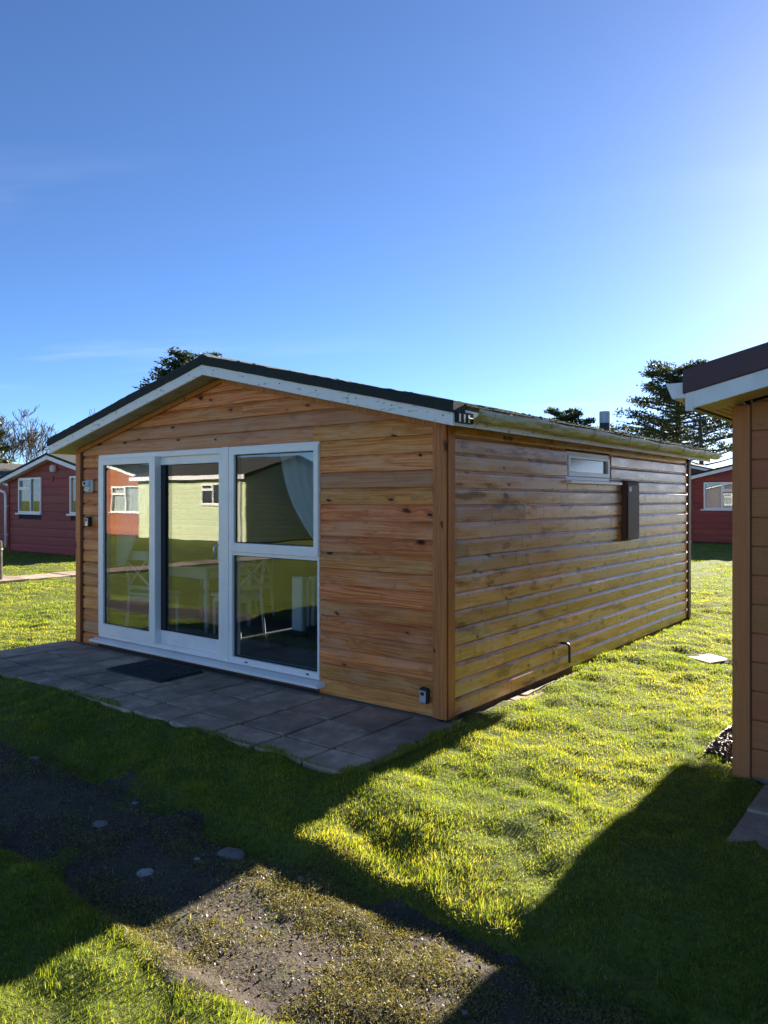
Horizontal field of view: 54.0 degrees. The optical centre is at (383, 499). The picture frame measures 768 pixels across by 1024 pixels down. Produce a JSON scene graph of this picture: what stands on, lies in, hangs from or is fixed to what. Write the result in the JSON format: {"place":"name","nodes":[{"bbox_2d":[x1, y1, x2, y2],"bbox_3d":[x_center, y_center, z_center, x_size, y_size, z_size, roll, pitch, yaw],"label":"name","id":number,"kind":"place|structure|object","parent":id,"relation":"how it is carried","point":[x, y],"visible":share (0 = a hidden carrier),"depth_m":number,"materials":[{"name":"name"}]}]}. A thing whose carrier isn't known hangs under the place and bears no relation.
{"place":"outdoors","nodes":[
{"label":"outdoors","id":0,"kind":"place"},
{"bbox_2d":[0,571,75,583],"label":"paved path","id":1,"kind":"structure","parent":0,"point":[23,578],"depth_m":15.54,"materials":[{"name":"beige concrete"}]},
{"bbox_2d":[0,542,767,1023],"bbox_3d":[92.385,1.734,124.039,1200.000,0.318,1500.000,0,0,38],"label":"ground","id":2,"kind":"structure","parent":0,"point":[584,974],"depth_m":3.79,"materials":[{"name":"plant"}]},
{"bbox_2d":[0,541,2,579],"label":"wooden post","id":3,"kind":"object","parent":2,"relation":"on","point":[1,566],"visible":0.91,"depth_m":14.84,"materials":[{"name":"white wood"}]},
{"bbox_2d":[0,413,17,463],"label":"pine tree","id":4,"kind":"object","parent":2,"relation":"on","point":[3,450],"visible":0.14,"depth_m":38.96,"materials":[{"name":"green plant"}]},
{"bbox_2d":[0,463,23,547],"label":"red chalet","id":5,"kind":"object","parent":2,"relation":"on","point":[5,468],"visible":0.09,"depth_m":25.49,"materials":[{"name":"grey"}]},
{"bbox_2d":[0,404,58,463],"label":"bare tree","id":6,"kind":"object","parent":2,"relation":"on","point":[30,439],"visible":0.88,"depth_m":41.96,"materials":[{"name":"brown plant"}]},
{"bbox_2d":[0,453,75,555],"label":"red chalet","id":7,"kind":"object","parent":2,"relation":"on","point":[41,505],"visible":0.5,"depth_m":22.62,"materials":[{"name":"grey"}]},
{"bbox_2d":[15,477,41,514],"bbox_3d":[-10.843,-0.095,23.158,1.510,1.130,0.260,0,0,38],"label":"window","id":8,"kind":"structure","parent":7,"relation":"in","point":[32,490],"depth_m":23.17,"materials":[{"name":"plastic"}]},
{"bbox_2d":[66,476,75,515],"bbox_3d":[-8.480,-0.095,21.325,1.490,1.130,0.260,0,0,38],"label":"window","id":9,"kind":"structure","parent":7,"relation":"in","point":[71,482],"depth_m":21.66,"materials":[{"name":"plastic"}]},
{"bbox_2d":[132,346,221,388],"bbox_3d":[-7.696,-2.121,30.167,6.359,7.842,6.781,0,0,-31],"label":"pine tree","id":10,"kind":"object","parent":2,"relation":"on","point":[183,358],"visible":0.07,"depth_m":29.31,"materials":[{"name":"green plant"}]},
{"bbox_2d":[0,640,457,774],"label":"patio","id":11,"kind":"structure","parent":2,"relation":"on","point":[325,731],"depth_m":5.82,"materials":[{"name":"grey stone"}]},
{"bbox_2d":[106,659,202,682],"bbox_3d":[-2.152,1.599,7.058,0.840,0.026,0.480,0,0,38],"label":"doormat","id":12,"kind":"object","parent":11,"relation":"on","point":[155,671],"visible":1,"depth_m":6.99,"materials":[{"name":"black rubber"}]},
{"bbox_2d":[0,742,602,1023],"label":"footpath","id":13,"kind":"structure","parent":2,"relation":"on","point":[278,982],"depth_m":3.22,"materials":[{"name":"grey gravel"}]},
{"bbox_2d":[29,756,40,759],"bbox_3d":[-2.409,1.786,5.177,0.096,0.025,0.092,0,0,-15],"label":"stone","id":14,"kind":"object","parent":13,"relation":"on","point":[36,757],"visible":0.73,"depth_m":5.18,"materials":[{"name":"grey stone"}]},
{"bbox_2d":[92,820,107,827],"bbox_3d":[-1.547,1.774,4.116,0.100,0.027,0.086,0,0,38],"label":"stone","id":15,"kind":"object","parent":13,"relation":"on","point":[100,823],"visible":1,"depth_m":4.10,"materials":[{"name":"grey stone"}]},
{"bbox_2d":[137,868,153,876],"bbox_3d":[-1.137,1.784,3.594,0.093,0.035,0.081,0,0,38],"label":"stone","id":16,"kind":"object","parent":13,"relation":"on","point":[142,872],"visible":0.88,"depth_m":3.58,"materials":[{"name":"grey stone"}]},
{"bbox_2d":[216,847,244,859],"bbox_3d":[-0.762,1.799,3.801,0.186,0.049,0.125,0,0,38],"label":"stone","id":17,"kind":"object","parent":13,"relation":"on","point":[237,853],"visible":0.79,"depth_m":3.79,"materials":[{"name":"grey stone"}]},
{"bbox_2d":[0,719,657,1023],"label":"path clippings","id":18,"kind":"object","parent":13,"relation":"on","point":[127,922],"visible":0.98,"depth_m":3.10,"materials":[{"name":"plant"}]},
{"bbox_2d":[0,717,755,1023],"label":"path grit","id":19,"kind":"object","parent":13,"relation":"on","point":[343,957],"visible":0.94,"depth_m":3.30,"materials":[{"name":"grey gravel"}]},
{"bbox_2d":[0,729,764,1023],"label":"path weeds","id":20,"kind":"object","parent":13,"relation":"on","point":[305,897],"visible":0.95,"depth_m":3.22,"materials":[{"name":"green plant"}]},
{"bbox_2d":[47,353,721,721],"bbox_3d":[0.420,0.217,9.387,5.508,3.086,6.637,0,0,38],"label":"timber chalet","id":21,"kind":"object","parent":2,"relation":"on","point":[459,560],"visible":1,"depth_m":6.78,"materials":[{"name":"timber"},{"name":"roofing felt"}]},
{"bbox_2d":[82,480,93,491],"bbox_3d":[-3.275,-0.145,8.318,0.150,0.140,0.080,0,0,38],"label":"outdoor lamp","id":22,"kind":"object","parent":21,"relation":"attached to","point":[88,485],"visible":1,"depth_m":8.29,"materials":[{"name":"plastic"}]},
{"bbox_2d":[85,517,91,526],"bbox_3d":[-3.271,0.248,8.332,0.068,0.110,0.053,0,0,38],"label":"key safe","id":23,"kind":"object","parent":21,"relation":"attached to","point":[88,521],"visible":1,"depth_m":8.31,"materials":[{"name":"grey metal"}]},
{"bbox_2d":[116,464,148,565],"bbox_3d":[-2.687,0.140,8.163,0.760,1.200,0.047,0,0,38],"label":"voile curtain","id":24,"kind":"object","parent":21,"relation":"hanging from","point":[132,501],"visible":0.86,"depth_m":8.22,"materials":[{"name":"white fabric"}]},
{"bbox_2d":[124,551,180,630],"bbox_3d":[-2.631,1.033,8.521,0.420,0.946,0.505,0,0,31],"label":"dining chair","id":25,"kind":"object","parent":21,"relation":"on","point":[141,594],"visible":0.52,"depth_m":8.43,"materials":[{"name":"grey wood"}]},
{"bbox_2d":[98,448,221,660],"bbox_3d":[-2.293,0.510,7.647,2.055,1.980,0.132,0,0,38],"label":"sliding door","id":26,"kind":"structure","parent":21,"relation":"in","point":[158,635],"depth_m":7.60,"materials":[{"name":"plastic"}]},
{"bbox_2d":[147,559,258,633],"bbox_3d":[-2.143,1.131,8.962,1.080,0.745,0.830,0,0,38],"label":"dining table","id":27,"kind":"object","parent":21,"relation":"on","point":[204,571],"visible":0.65,"depth_m":8.67,"materials":[{"name":"grey wood"}]},
{"bbox_2d":[211,556,266,637],"bbox_3d":[-1.616,1.033,8.446,0.505,0.946,0.420,0,0,38],"label":"dining chair","id":28,"kind":"object","parent":21,"relation":"on","point":[247,594],"visible":0.52,"depth_m":8.42,"materials":[{"name":"grey wood"}]},
{"bbox_2d":[240,542,276,619],"bbox_3d":[-1.692,1.033,9.685,0.420,0.946,0.505,0,0,43],"label":"dining chair","id":29,"kind":"object","parent":21,"relation":"on","point":[267,584],"visible":0.4,"depth_m":9.68,"materials":[{"name":"grey wood"}]},
{"bbox_2d":[229,441,321,679],"bbox_3d":[-0.959,0.510,6.622,1.131,1.980,0.116,0,0,38],"label":"window","id":30,"kind":"structure","parent":21,"relation":"in","point":[237,548],"depth_m":6.66,"materials":[{"name":"plastic"}]},
{"bbox_2d":[280,452,312,538],"bbox_3d":[-0.662,0.045,6.580,0.700,1.010,0.048,0,0,38],"label":"voile curtain","id":31,"kind":"object","parent":21,"relation":"hanging from","point":[297,468],"visible":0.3,"depth_m":6.64,"materials":[{"name":"white fabric"}]},
{"bbox_2d":[290,576,316,637],"bbox_3d":[-0.748,1.173,8.460,0.220,0.658,0.668,0,0,38],"label":"oil radiator","id":32,"kind":"object","parent":21,"relation":"on","point":[304,602],"visible":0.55,"depth_m":8.22,"materials":[{"name":"white metal"}]},
{"bbox_2d":[419,687,429,703],"bbox_3d":[0.296,1.450,5.564,0.072,0.116,0.056,0,0,38],"label":"key safe","id":33,"kind":"object","parent":21,"relation":"attached to","point":[424,695],"visible":1,"depth_m":5.54,"materials":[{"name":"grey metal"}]},
{"bbox_2d":[565,451,621,484],"bbox_3d":[2.115,-0.305,7.652,0.135,0.309,1.320,0,0,38],"label":"window","id":34,"kind":"structure","parent":21,"relation":"in","point":[582,468],"depth_m":7.56,"materials":[{"name":"plastic"}]},
{"bbox_2d":[621,480,639,539],"bbox_3d":[2.748,0.120,8.376,0.084,0.660,0.400,0,0,38],"label":"meter box","id":35,"kind":"object","parent":21,"relation":"attached to","point":[630,508],"visible":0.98,"depth_m":8.27,"materials":[{"name":"brown"}]},
{"bbox_2d":[627,484,638,538],"bbox_3d":[2.768,0.135,8.361,0.010,0.600,0.356,0,0,38],"label":"door","id":36,"kind":"structure","parent":35,"relation":"in","point":[632,496],"depth_m":8.35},
{"bbox_2d":[453,672,575,722],"bbox_3d":[1.214,1.688,6.335,0.144,0.103,2.194,0,0,38],"label":"wall edging","id":37,"kind":"object","parent":2,"relation":"on","point":[522,695],"depth_m":6.33,"materials":[{"name":"beige concrete"}]},
{"bbox_2d":[544,407,597,427],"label":"pine tree","id":38,"kind":"object","parent":2,"relation":"on","point":[573,415],"visible":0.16,"depth_m":44.61,"materials":[{"name":"green plant"}]},
{"bbox_2d":[610,359,731,460],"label":"pine tree","id":39,"kind":"object","parent":2,"relation":"on","point":[661,374],"visible":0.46,"depth_m":54.00,"materials":[{"name":"green plant"}]},
{"bbox_2d":[639,402,731,465],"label":"pine tree","id":40,"kind":"object","parent":2,"relation":"on","point":[700,440],"visible":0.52,"depth_m":49.81,"materials":[{"name":"green plant"}]},
{"bbox_2d":[691,464,717,473],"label":"roof","id":41,"kind":"structure","parent":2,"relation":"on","point":[696,468],"depth_m":38.80,"materials":[{"name":"grey"}]},
{"bbox_2d":[689,654,726,664],"bbox_3d":[3.443,1.739,7.964,0.388,0.122,0.340,0,0,-26],"label":"stepping stone","id":42,"kind":"object","parent":2,"relation":"on","point":[713,659],"visible":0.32,"depth_m":7.94,"materials":[{"name":"white stone"}]},
{"bbox_2d":[691,464,731,543],"bbox_3d":[15.583,0.050,29.206,5.964,3.200,6.530,0,0,38],"label":"red chalet","id":43,"kind":"object","parent":2,"relation":"on","point":[711,505],"visible":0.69,"depth_m":28.04,"materials":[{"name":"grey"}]},
{"bbox_2d":[701,482,731,510],"bbox_3d":[12.488,-0.105,27.841,1.440,1.050,0.260,0,0,38],"label":"window","id":44,"kind":"structure","parent":43,"relation":"in","point":[717,495],"depth_m":27.98,"materials":[{"name":"plastic"}]},
{"bbox_2d":[703,725,729,751],"bbox_3d":[2.359,1.728,5.286,0.044,0.145,0.861,0,0,38],"label":"bed edging","id":45,"kind":"object","parent":2,"relation":"on","point":[716,736],"visible":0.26,"depth_m":5.28,"materials":[{"name":"white wood"}]},
{"bbox_2d":[666,342,767,784],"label":"neighbour chalet","id":46,"kind":"object","parent":2,"relation":"on","point":[732,388],"visible":0.98,"depth_m":4.48,"materials":[{"name":"brown wood"}]},
{"bbox_2d":[705,725,731,764],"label":"bark chips","id":47,"kind":"object","parent":2,"relation":"on","point":[720,745],"visible":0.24,"depth_m":4.98,"materials":[{"name":"brown wood"}]},
{"bbox_2d":[726,785,767,849],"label":"neighbour paving","id":48,"kind":"structure","parent":2,"relation":"on","point":[752,825],"depth_m":3.87,"materials":[{"name":"grey stone"}]},
{"bbox_2d":[0,0,767,466],"label":"sky","id":49,"kind":"structure","parent":0,"point":[520,206],"materials":[{"name":"blue"}]}
]}

